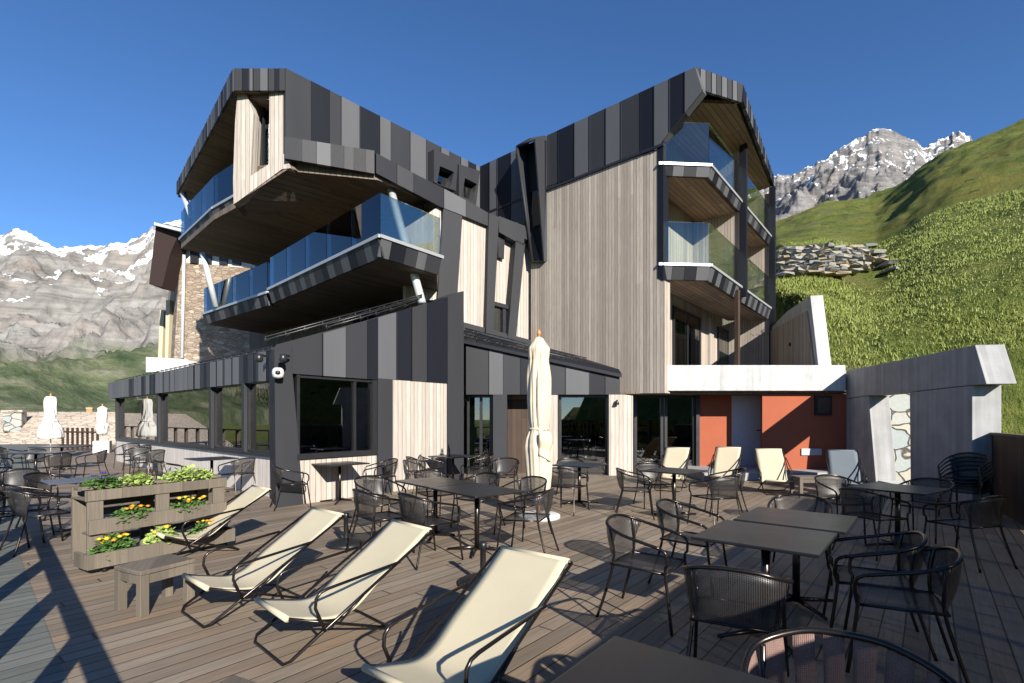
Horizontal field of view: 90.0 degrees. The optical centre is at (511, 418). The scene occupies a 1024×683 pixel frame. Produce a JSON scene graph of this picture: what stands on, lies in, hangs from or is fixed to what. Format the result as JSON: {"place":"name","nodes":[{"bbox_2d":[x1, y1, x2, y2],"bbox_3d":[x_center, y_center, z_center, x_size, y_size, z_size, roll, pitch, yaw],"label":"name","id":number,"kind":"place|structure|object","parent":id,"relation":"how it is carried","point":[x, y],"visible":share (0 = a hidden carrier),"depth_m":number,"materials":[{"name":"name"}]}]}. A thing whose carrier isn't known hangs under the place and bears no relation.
{"place":"outdoors","nodes":[
{"label":"outdoors","id":0,"kind":"place"},
{"bbox_2d":[0,444,67,682],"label":"deck","id":1,"kind":"structure","parent":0,"point":[28,653],"depth_m":3.96,"materials":[{"name":"wood"}]},
{"bbox_2d":[0,468,43,520],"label":"patio chair","id":2,"kind":"object","parent":1,"relation":"on","point":[11,474],"visible":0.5,"depth_m":8.32,"materials":[{"name":"grey metal"}]},
{"bbox_2d":[0,483,54,542],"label":"patio chair","id":3,"kind":"object","parent":1,"relation":"on","point":[3,506],"visible":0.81,"depth_m":6.68,"materials":[{"name":"grey metal"}]},
{"bbox_2d":[10,448,47,472],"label":"patio chair","id":4,"kind":"object","parent":1,"relation":"on","point":[26,457],"visible":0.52,"depth_m":13.91,"materials":[{"name":"grey metal"}]},
{"bbox_2d":[0,451,74,481],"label":"patio table","id":5,"kind":"object","parent":1,"relation":"on","point":[35,453],"visible":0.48,"depth_m":12.84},
{"bbox_2d":[0,220,180,411],"bbox_3d":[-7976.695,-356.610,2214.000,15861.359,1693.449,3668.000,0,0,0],"label":"mountains","id":6,"kind":"structure","parent":0,"point":[79,328],"depth_m":1834.89,"materials":[{"name":"stone"}]},
{"bbox_2d":[0,0,1023,248],"label":"sky","id":7,"kind":"structure","parent":0,"point":[105,104],"materials":[{"name":"blue"}]},
{"bbox_2d":[18,444,1023,682],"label":"deck","id":8,"kind":"structure","parent":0,"point":[95,636],"depth_m":4.51,"materials":[{"name":"wood"}]},
{"bbox_2d":[0,487,71,556],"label":"patio chair","id":9,"kind":"object","parent":8,"relation":"on","point":[15,493],"visible":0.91,"depth_m":6.04,"materials":[{"name":"grey metal"}]},
{"bbox_2d":[15,472,70,527],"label":"patio chair","id":10,"kind":"object","parent":8,"relation":"on","point":[49,476],"visible":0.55,"depth_m":7.72,"materials":[{"name":"grey metal"}]},
{"bbox_2d":[36,393,64,458],"bbox_3d":[-18.198,0.275,20.199,0.847,2.570,0.826,0,0,0],"label":"closed umbrella","id":11,"kind":"object","parent":8,"relation":"on","point":[50,427],"visible":1,"depth_m":20.03,"materials":[{"name":"fabric"}]},
{"bbox_2d":[34,453,75,484],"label":"patio chair","id":12,"kind":"object","parent":8,"relation":"on","point":[61,461],"visible":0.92,"depth_m":12.07,"materials":[{"name":"grey metal"}]},
{"bbox_2d":[59,428,98,449],"bbox_3d":[-21.251,0.980,25.195,2.816,1.100,0.110,0,0,17],"label":"picket railing","id":13,"kind":"object","parent":8,"relation":"on","point":[77,431],"visible":0.77,"depth_m":25.19,"materials":[{"name":"wood"}]},
{"bbox_2d":[40,475,118,536],"bbox_3d":[-6.000,1.208,7.150,0.600,0.736,0.800,0,0,39],"label":"patio table","id":14,"kind":"object","parent":8,"relation":"on","point":[80,480],"visible":0.51,"depth_m":6.99,"materials":[{"name":"metal"}]},
{"bbox_2d":[74,449,109,477],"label":"patio chair","id":15,"kind":"object","parent":8,"relation":"on","point":[104,453],"visible":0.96,"depth_m":13.23,"materials":[{"name":"grey metal"}]},
{"bbox_2d":[93,440,111,452],"bbox_3d":[-19.200,1.300,24.000,0.620,0.560,0.620,0,0,-29],"label":"umbrella block","id":16,"kind":"object","parent":8,"relation":"on","point":[98,446],"depth_m":23.76,"materials":[{"name":"white paint"}]},
{"bbox_2d":[95,404,109,440],"bbox_3d":[-19.203,0.425,23.978,0.516,2.270,0.567,0,0,0],"label":"closed umbrella","id":17,"kind":"object","parent":16,"relation":"in","point":[102,426],"visible":1,"depth_m":23.85,"materials":[{"name":"fabric"}]},
{"bbox_2d":[123,447,151,475],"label":"patio chair","id":18,"kind":"object","parent":8,"relation":"on","point":[134,451],"visible":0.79,"depth_m":14.66,"materials":[{"name":"grey metal"}]},
{"bbox_2d":[133,449,166,475],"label":"patio chair","id":19,"kind":"object","parent":8,"relation":"on","point":[159,454],"visible":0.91,"depth_m":13.44,"materials":[{"name":"grey metal"}]},
{"bbox_2d":[71,474,234,571],"bbox_3d":[-4.080,1.144,5.888,0.565,0.872,1.520,0,0,32],"label":"flower planter","id":20,"kind":"object","parent":8,"relation":"on","point":[90,525],"visible":0.9,"depth_m":5.66,"materials":[{"name":"brown wood"}]},
{"bbox_2d":[79,471,122,493],"bbox_3d":[-4.391,0.683,5.508,0.319,0.229,0.417,0,0,4],"label":"flower clump","id":21,"kind":"object","parent":20,"relation":"in","point":[111,481],"visible":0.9,"depth_m":5.45,"materials":[{"name":"green plant"}]},
{"bbox_2d":[87,532,138,560],"bbox_3d":[-4.192,1.322,5.406,0.310,0.272,0.476,0,0,32],"label":"flower clump","id":22,"kind":"object","parent":20,"relation":"in","point":[117,541],"visible":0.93,"depth_m":5.37,"materials":[{"name":"green plant"}]},
{"bbox_2d":[106,503,154,523],"bbox_3d":[-4.140,1.036,5.574,0.239,0.227,0.489,0,0,32],"label":"flower clump","id":23,"kind":"object","parent":20,"relation":"in","point":[122,511],"visible":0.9,"depth_m":5.55,"materials":[{"name":"green plant"}]},
{"bbox_2d":[118,471,154,487],"bbox_3d":[-4.221,0.692,5.766,0.342,0.216,0.410,0,0,32],"label":"flower clump","id":24,"kind":"object","parent":20,"relation":"in","point":[138,478],"visible":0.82,"depth_m":5.72,"materials":[{"name":"green plant"}]},
{"bbox_2d":[142,525,179,544],"bbox_3d":[-3.955,1.310,5.779,0.302,0.266,0.412,0,0,32],"label":"flower clump","id":25,"kind":"object","parent":20,"relation":"in","point":[150,539],"visible":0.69,"depth_m":5.74,"materials":[{"name":"green plant"}]},
{"bbox_2d":[157,464,215,483],"bbox_3d":[-3.946,0.673,6.221,0.352,0.250,0.691,0,0,32],"label":"flower clump","id":26,"kind":"object","parent":20,"relation":"in","point":[177,474],"visible":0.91,"depth_m":6.17,"materials":[{"name":"green plant"}]},
{"bbox_2d":[169,495,210,512],"bbox_3d":[-3.833,1.015,6.076,0.248,0.218,0.532,0,0,32],"label":"flower clump","id":27,"kind":"object","parent":20,"relation":"in","point":[187,501],"visible":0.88,"depth_m":6.03,"materials":[{"name":"green plant"}]},
{"bbox_2d":[114,554,194,617],"bbox_3d":[-3.020,1.396,4.340,0.380,0.368,0.440,0,0,26],"label":"wooden bench","id":28,"kind":"object","parent":8,"relation":"on","point":[144,573],"visible":0.94,"depth_m":4.22,"materials":[{"name":"brown wood"}]},
{"bbox_2d":[152,459,190,496],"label":"patio chair","id":29,"kind":"object","parent":8,"relation":"on","point":[156,464],"visible":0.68,"depth_m":10.09,"materials":[{"name":"grey metal"}]},
{"bbox_2d":[149,485,270,554],"bbox_3d":[-3.598,1.222,6.139,0.642,0.714,1.171,0,0,42],"label":"deck chair","id":30,"kind":"object","parent":8,"relation":"on","point":[244,499],"visible":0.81,"depth_m":6.13,"materials":[{"name":"beige fabric"}]},
{"bbox_2d":[184,456,238,491],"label":"patio table","id":31,"kind":"object","parent":8,"relation":"on","point":[210,459],"visible":0.59,"depth_m":10.89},
{"bbox_2d":[218,457,255,494],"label":"patio chair","id":32,"kind":"object","parent":8,"relation":"on","point":[241,465],"visible":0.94,"depth_m":10.58,"materials":[{"name":"grey metal"}]},
{"bbox_2d":[181,507,344,628],"bbox_3d":[-2.130,1.222,4.449,0.642,0.714,1.171,0,0,40],"label":"deck chair","id":33,"kind":"object","parent":8,"relation":"on","point":[275,558],"visible":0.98,"depth_m":4.45,"materials":[{"name":"beige fabric"}]},
{"bbox_2d":[269,464,310,510],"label":"patio chair","id":34,"kind":"object","parent":8,"relation":"on","point":[280,471],"visible":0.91,"depth_m":8.95,"materials":[{"name":"grey metal"}]},
{"bbox_2d":[311,461,369,504],"bbox_3d":[-3.280,1.208,9.750,0.800,0.736,0.800,0,0,39],"label":"patio table","id":35,"kind":"object","parent":8,"relation":"on","point":[339,465],"visible":0.97,"depth_m":9.72,"materials":[{"name":"metal"}]},
{"bbox_2d":[253,519,432,666],"bbox_3d":[-1.236,1.222,3.848,0.642,0.714,1.171,0,0,44],"label":"deck chair","id":36,"kind":"object","parent":8,"relation":"on","point":[354,581],"visible":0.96,"depth_m":3.84,"materials":[{"name":"beige fabric"}]},
{"bbox_2d":[326,512,364,549],"bbox_3d":[-2.082,1.377,6.420,0.480,0.405,0.480,0,0,0],"label":"umbrella stand","id":37,"kind":"object","parent":8,"relation":"on","point":[339,543],"visible":0.9,"depth_m":6.34,"materials":[{"name":"black metal"}]},
{"bbox_2d":[348,475,405,533],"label":"patio chair","id":38,"kind":"object","parent":8,"relation":"on","point":[380,481],"visible":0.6,"depth_m":7.27,"materials":[{"name":"grey metal"}]},
{"bbox_2d":[346,488,414,552],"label":"patio chair","id":39,"kind":"object","parent":8,"relation":"on","point":[375,497],"visible":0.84,"depth_m":5.84,"materials":[{"name":"grey metal"}]},
{"bbox_2d":[364,458,399,494],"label":"patio chair","id":40,"kind":"object","parent":8,"relation":"on","point":[391,470],"visible":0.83,"depth_m":10.47,"materials":[{"name":"grey metal"}]},
{"bbox_2d":[402,456,436,493],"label":"patio chair","id":41,"kind":"object","parent":8,"relation":"on","point":[408,460],"visible":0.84,"depth_m":10.98,"materials":[{"name":"grey metal"}]},
{"bbox_2d":[397,492,463,569],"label":"patio chair","id":42,"kind":"object","parent":8,"relation":"on","point":[412,518],"visible":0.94,"depth_m":5.55,"materials":[{"name":"grey metal"}]},
{"bbox_2d":[395,477,475,542],"bbox_3d":[-1.030,1.208,6.880,0.720,0.736,0.950,0,0,-40],"label":"patio table","id":43,"kind":"object","parent":8,"relation":"on","point":[429,482],"visible":0.83,"depth_m":6.85,"materials":[{"name":"metal"}]},
{"bbox_2d":[412,469,459,524],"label":"patio chair","id":44,"kind":"object","parent":8,"relation":"on","point":[442,474],"visible":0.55,"depth_m":8.09,"materials":[{"name":"grey metal"}]},
{"bbox_2d":[361,545,572,682],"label":"deck chair","id":45,"kind":"object","parent":8,"relation":"on","point":[490,621],"visible":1,"depth_m":2.98,"materials":[{"name":"beige fabric"}]},
{"bbox_2d":[458,541,490,590],"bbox_3d":[-0.278,1.377,4.903,0.480,0.405,0.480,0,0,-29],"label":"umbrella stand","id":46,"kind":"object","parent":8,"relation":"on","point":[483,546],"visible":0.41,"depth_m":4.88,"materials":[{"name":"black metal"}]},
{"bbox_2d":[430,483,525,558],"bbox_3d":[-0.420,1.208,6.130,0.720,0.736,0.950,0,0,-40],"label":"patio table","id":47,"kind":"object","parent":8,"relation":"on","point":[476,491],"visible":0.86,"depth_m":6.10,"materials":[{"name":"metal"}]},
{"bbox_2d":[450,472,505,527],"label":"patio chair","id":48,"kind":"object","parent":8,"relation":"on","point":[488,480],"visible":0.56,"depth_m":7.62,"materials":[{"name":"grey metal"}]},
{"bbox_2d":[108,67,849,507],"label":"hotel building","id":49,"kind":"structure","parent":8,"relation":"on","point":[400,293],"depth_m":14.52,"materials":[{"name":"wood"}]},
{"bbox_2d":[118,394,156,441],"bbox_3d":[-12.657,-0.040,17.404,5.339,1.500,0.160,0,0,42],"label":"window frame","id":50,"kind":"structure","parent":49,"relation":"in","point":[137,415],"depth_m":17.43,"materials":[{"name":"clear glass"}]},
{"bbox_2d":[161,388,208,447],"bbox_3d":[-8.942,-0.040,14.087,4.383,1.500,0.160,0,0,42],"label":"window frame","id":51,"kind":"structure","parent":49,"relation":"in","point":[184,414],"depth_m":14.05,"materials":[{"name":"clear glass"}]},
{"bbox_2d":[214,384,240,450],"bbox_3d":[-6.509,-0.040,11.914,1.899,1.500,0.160,0,0,42],"label":"window frame","id":52,"kind":"structure","parent":49,"relation":"in","point":[227,399],"depth_m":12.02,"materials":[{"name":"clear glass"}]},
{"bbox_2d":[247,381,269,453],"bbox_3d":[-5.279,-0.040,10.816,1.159,1.500,0.160,0,0,42],"label":"window frame","id":53,"kind":"structure","parent":49,"relation":"in","point":[258,436],"depth_m":10.89,"materials":[{"name":"clear glass"}]},
{"bbox_2d":[262,107,264,164],"bbox_3d":[-6.747,-7.780,13.919,0.037,2.171,0.080,0,0,6],"label":"window frame","id":54,"kind":"structure","parent":49,"relation":"in","point":[263,109],"depth_m":13.88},
{"bbox_2d":[260,110,268,165],"bbox_3d":[-6.840,-7.800,14.049,0.492,2.362,0.020,0,0,6],"label":"window glass","id":55,"kind":"structure","parent":49,"relation":"in","point":[266,112],"depth_m":14.03,"materials":[{"name":"glass"}]},
{"bbox_2d":[293,374,377,459],"bbox_3d":[-3.493,-0.039,10.178,0.300,1.578,1.771,0,0,38],"label":"window frame","id":56,"kind":"structure","parent":49,"relation":"in","point":[336,416],"depth_m":10.11,"materials":[{"name":"black glass"}]},
{"bbox_2d":[493,307,501,331],"bbox_3d":[-0.330,-3.108,16.381,0.685,1.109,0.050,0,0,-34],"label":"window glass","id":57,"kind":"structure","parent":49,"relation":"in","point":[497,311],"depth_m":16.26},
{"bbox_2d":[530,191,539,226],"bbox_3d":[0.771,-6.806,16.517,0.483,1.172,0.020,0,0,43],"label":"window glass","id":58,"kind":"structure","parent":49,"relation":"in","point":[533,195],"depth_m":16.52,"materials":[{"name":"glass"}]},
{"bbox_2d":[731,395,760,465],"bbox_3d":[6.900,0.340,15.047,0.860,2.080,0.105,0,0,0],"label":"door","id":59,"kind":"structure","parent":49,"relation":"in","point":[745,409],"depth_m":15.04,"materials":[{"name":"grey paint"}]},
{"bbox_2d":[814,396,831,414],"bbox_3d":[8.520,-0.370,14.020,0.460,0.540,0.080,0,0,0],"label":"window frame","id":60,"kind":"structure","parent":49,"relation":"in","point":[822,404],"depth_m":13.98,"materials":[{"name":"black glass"}]},
{"bbox_2d":[466,452,494,481],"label":"patio chair","id":61,"kind":"object","parent":8,"relation":"on","point":[489,455],"visible":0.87,"depth_m":12.34,"materials":[{"name":"grey metal"}]},
{"bbox_2d":[488,457,519,498],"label":"patio chair","id":62,"kind":"object","parent":8,"relation":"on","point":[511,471],"visible":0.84,"depth_m":10.63,"materials":[{"name":"grey metal"}]},
{"bbox_2d":[493,476,551,541],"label":"patio chair","id":63,"kind":"object","parent":8,"relation":"on","point":[523,483],"visible":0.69,"depth_m":7.14,"materials":[{"name":"grey metal"}]},
{"bbox_2d":[496,488,558,553],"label":"patio chair","id":64,"kind":"object","parent":8,"relation":"on","point":[538,514],"visible":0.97,"depth_m":5.83,"materials":[{"name":"grey metal"}]},
{"bbox_2d":[518,330,559,521],"bbox_3d":[0.430,0.075,8.200,0.680,3.010,0.680,0,0,0],"label":"closed umbrella","id":65,"kind":"object","parent":8,"relation":"on","point":[539,450],"visible":0.94,"depth_m":8.05,"materials":[{"name":"beige fabric"}]},
{"bbox_2d":[546,467,589,515],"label":"patio chair","id":66,"kind":"object","parent":8,"relation":"on","point":[559,483],"visible":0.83,"depth_m":8.52,"materials":[{"name":"grey metal"}]},
{"bbox_2d":[556,458,588,498],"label":"patio chair","id":67,"kind":"object","parent":8,"relation":"on","point":[567,460],"visible":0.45,"depth_m":10.54,"materials":[{"name":"grey metal"}]},
{"bbox_2d":[552,462,607,506],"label":"patio table","id":68,"kind":"object","parent":8,"relation":"on","point":[579,465],"visible":0.84,"depth_m":9.46,"materials":[{"name":"metal"}]},
{"bbox_2d":[615,467,654,519],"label":"patio chair","id":69,"kind":"object","parent":8,"relation":"on","point":[621,472],"visible":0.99,"depth_m":8.22,"materials":[{"name":"grey metal"}]},
{"bbox_2d":[596,513,688,635],"bbox_3d":[1.072,1.192,4.125,0.620,0.784,0.598,0,0,35],"label":"patio chair","id":70,"kind":"object","parent":8,"relation":"on","point":[613,532],"visible":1,"depth_m":4.17,"materials":[{"name":"grey metal"}]},
{"bbox_2d":[633,462,671,509],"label":"patio chair","id":71,"kind":"object","parent":8,"relation":"on","point":[638,466],"visible":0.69,"depth_m":9.48,"materials":[{"name":"grey metal"}]},
{"bbox_2d":[551,636,778,682],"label":"patio table","id":72,"kind":"object","parent":8,"relation":"on","point":[615,659],"visible":1,"depth_m":1.72,"materials":[{"name":"metal"}]},
{"bbox_2d":[654,447,690,491],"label":"deck chair","id":73,"kind":"object","parent":8,"relation":"on","point":[676,457],"visible":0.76,"depth_m":11.80,"materials":[{"name":"beige fabric"}]},
{"bbox_2d":[640,467,707,516],"bbox_3d":[2.660,1.208,8.400,0.800,0.736,0.800,0,0,45],"label":"patio table","id":74,"kind":"object","parent":8,"relation":"on","point":[674,472],"visible":0.72,"depth_m":8.37,"materials":[{"name":"metal"}]},
{"bbox_2d":[648,498,728,595],"bbox_3d":[1.712,1.192,4.956,0.620,0.784,0.598,0,0,37],"label":"patio chair","id":75,"kind":"object","parent":8,"relation":"on","point":[662,512],"visible":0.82,"depth_m":5.00,"materials":[{"name":"grey metal"}]},
{"bbox_2d":[687,475,741,524],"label":"patio chair","id":76,"kind":"object","parent":8,"relation":"on","point":[722,479],"visible":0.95,"depth_m":7.30,"materials":[{"name":"grey metal"}]},
{"bbox_2d":[708,447,741,485],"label":"deck chair","id":77,"kind":"object","parent":8,"relation":"on","point":[727,458],"visible":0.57,"depth_m":11.98,"materials":[{"name":"beige fabric"}]},
{"bbox_2d":[704,467,747,516],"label":"patio chair","id":78,"kind":"object","parent":8,"relation":"on","point":[742,472],"visible":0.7,"depth_m":8.42,"materials":[{"name":"grey metal"}]},
{"bbox_2d":[681,565,793,676],"bbox_3d":[1.315,1.192,3.012,0.598,0.784,0.620,0,0,28],"label":"patio chair","id":79,"kind":"object","parent":8,"relation":"on","point":[777,612],"visible":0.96,"depth_m":2.80,"materials":[{"name":"grey metal"}]},
{"bbox_2d":[688,466,829,480],"bbox_3d":[7.025,1.480,14.175,4.250,0.200,2.250,0,0,0],"label":"platform step","id":80,"kind":"object","parent":8,"relation":"on","point":[751,474],"visible":0.26,"depth_m":13.38,"materials":[{"name":"concrete"}]},
{"bbox_2d":[691,520,837,654],"bbox_3d":[1.840,1.208,3.720,0.800,0.736,0.800,0,0,39],"label":"patio table","id":81,"kind":"object","parent":8,"relation":"on","point":[765,539],"visible":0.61,"depth_m":3.66,"materials":[{"name":"metal"}]},
{"bbox_2d":[754,448,794,495],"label":"deck chair","id":82,"kind":"object","parent":8,"relation":"on","point":[771,467],"visible":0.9,"depth_m":11.19,"materials":[{"name":"beige fabric"}]},
{"bbox_2d":[733,507,857,619],"bbox_3d":[2.420,1.208,4.360,0.800,0.736,0.800,0,0,39],"label":"patio table","id":83,"kind":"object","parent":8,"relation":"on","point":[836,523],"visible":0.77,"depth_m":4.33,"materials":[{"name":"metal"}]},
{"bbox_2d":[767,493,833,585],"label":"patio chair","id":84,"kind":"object","parent":8,"relation":"on","point":[788,505],"visible":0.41,"depth_m":5.47,"materials":[{"name":"grey metal"}]},
{"bbox_2d":[790,475,840,497],"bbox_3d":[6.150,1.371,10.400,0.800,0.418,0.420,0,0,3],"label":"wooden bench","id":85,"kind":"object","parent":8,"relation":"on","point":[800,479],"visible":0.54,"depth_m":10.23,"materials":[{"name":"brown wood"}]},
{"bbox_2d":[814,474,876,536],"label":"patio chair","id":86,"kind":"object","parent":8,"relation":"on","point":[842,480],"visible":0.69,"depth_m":7.39,"materials":[{"name":"grey metal"}]},
{"bbox_2d":[826,449,866,498],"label":"deck chair","id":87,"kind":"object","parent":8,"relation":"on","point":[844,463],"visible":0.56,"depth_m":10.81,"materials":[{"name":"grey fabric"}]},
{"bbox_2d":[740,627,957,682],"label":"strap chair","id":88,"kind":"object","parent":8,"relation":"on","point":[900,663],"visible":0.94,"depth_m":1.87,"materials":[{"name":"metal"}]},
{"bbox_2d":[831,487,911,560],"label":"patio chair","id":89,"kind":"object","parent":8,"relation":"on","point":[858,494],"visible":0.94,"depth_m":5.89,"materials":[{"name":"grey metal"}]},
{"bbox_2d":[822,531,937,660],"bbox_3d":[2.628,1.192,3.716,0.620,0.784,0.598,0,0,28],"label":"patio chair","id":90,"kind":"object","parent":8,"relation":"on","point":[912,561],"visible":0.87,"depth_m":3.65,"materials":[{"name":"grey metal"}]},
{"bbox_2d":[847,482,949,547],"bbox_3d":[4.730,1.208,6.280,0.800,0.736,0.800,0,0,-34],"label":"patio table","id":91,"kind":"object","parent":8,"relation":"on","point":[898,490],"visible":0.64,"depth_m":6.25,"materials":[{"name":"metal"}]},
{"bbox_2d":[843,546,969,682],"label":"patio chair","id":92,"kind":"object","parent":8,"relation":"on","point":[944,571],"visible":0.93,"depth_m":3.19,"materials":[{"name":"grey metal"}]},
{"bbox_2d":[888,477,959,543],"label":"patio chair","id":93,"kind":"object","parent":8,"relation":"on","point":[928,482],"visible":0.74,"depth_m":6.95,"materials":[{"name":"grey metal"}]},
{"bbox_2d":[846,344,1016,506],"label":"concrete wall","id":94,"kind":"structure","parent":8,"relation":"on","point":[955,401],"depth_m":10.32,"materials":[{"name":"white paint"}]},
{"bbox_2d":[938,468,997,519],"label":"patio chair","id":95,"kind":"object","parent":8,"relation":"on","point":[962,472],"visible":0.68,"depth_m":8.29,"materials":[{"name":"grey metal"}]},
{"bbox_2d":[938,464,993,510],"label":"patio chair","id":96,"kind":"object","parent":95,"relation":"on","point":[967,466],"visible":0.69,"depth_m":8.33,"materials":[{"name":"grey metal"}]},
{"bbox_2d":[938,460,994,507],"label":"patio chair","id":97,"kind":"object","parent":96,"relation":"on","point":[968,462],"visible":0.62,"depth_m":8.36,"materials":[{"name":"grey metal"}]},
{"bbox_2d":[938,456,995,501],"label":"patio chair","id":98,"kind":"object","parent":97,"relation":"on","point":[968,458],"visible":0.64,"depth_m":8.43,"materials":[{"name":"grey metal"}]},
{"bbox_2d":[937,452,995,498],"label":"patio chair","id":99,"kind":"object","parent":98,"relation":"on","point":[965,454],"visible":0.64,"depth_m":8.46,"materials":[{"name":"grey metal"}]},
{"bbox_2d":[919,496,1017,572],"bbox_3d":[4.982,1.192,5.611,0.598,0.784,0.620,0,0,-15],"label":"patio chair","id":100,"kind":"object","parent":8,"relation":"on","point":[988,501],"visible":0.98,"depth_m":5.38,"materials":[{"name":"grey metal"}]},
{"bbox_2d":[990,432,1023,524],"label":"timber fence","id":101,"kind":"object","parent":8,"relation":"on","point":[1008,460],"visible":0.83,"depth_m":8.18,"materials":[{"name":"brown wood"}]},
{"bbox_2d":[759,128,974,220],"bbox_3d":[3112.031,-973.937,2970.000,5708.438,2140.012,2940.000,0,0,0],"label":"mountain","id":102,"kind":"structure","parent":0,"point":[871,162],"depth_m":3337.33,"materials":[{"name":"stone"}]},
{"bbox_2d":[722,118,1023,434],"bbox_3d":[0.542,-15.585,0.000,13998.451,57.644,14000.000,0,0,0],"label":"ground","id":103,"kind":"structure","parent":0,"point":[988,165],"depth_m":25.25,"materials":[{"name":"plant"}]},
{"bbox_2d":[0,407,115,443],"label":"stone wall","id":104,"kind":"structure","parent":103,"relation":"on","point":[19,426],"depth_m":33.66,"materials":[{"name":"stone"}]},
{"bbox_2d":[146,222,256,372],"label":"stone house","id":105,"kind":"structure","parent":103,"relation":"on","point":[187,335],"depth_m":27.00,"materials":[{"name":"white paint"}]},
{"bbox_2d":[190,251,240,265],"bbox_3d":[-15.662,-8.543,27.050,2.637,0.844,0.100,0,0,0],"label":"window","id":106,"kind":"structure","parent":105,"relation":"in","point":[194,256],"depth_m":27.00,"materials":[{"name":"glass"}]},
{"bbox_2d":[776,242,902,278],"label":"dry stone wall","id":107,"kind":"structure","parent":103,"relation":"on","point":[837,261],"depth_m":26.85,"materials":[{"name":"stone"}]},
{"bbox_2d":[887,394,910,482],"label":"stone wall","id":108,"kind":"structure","parent":103,"relation":"on","point":[900,412],"depth_m":14.82,"materials":[{"name":"stone"}]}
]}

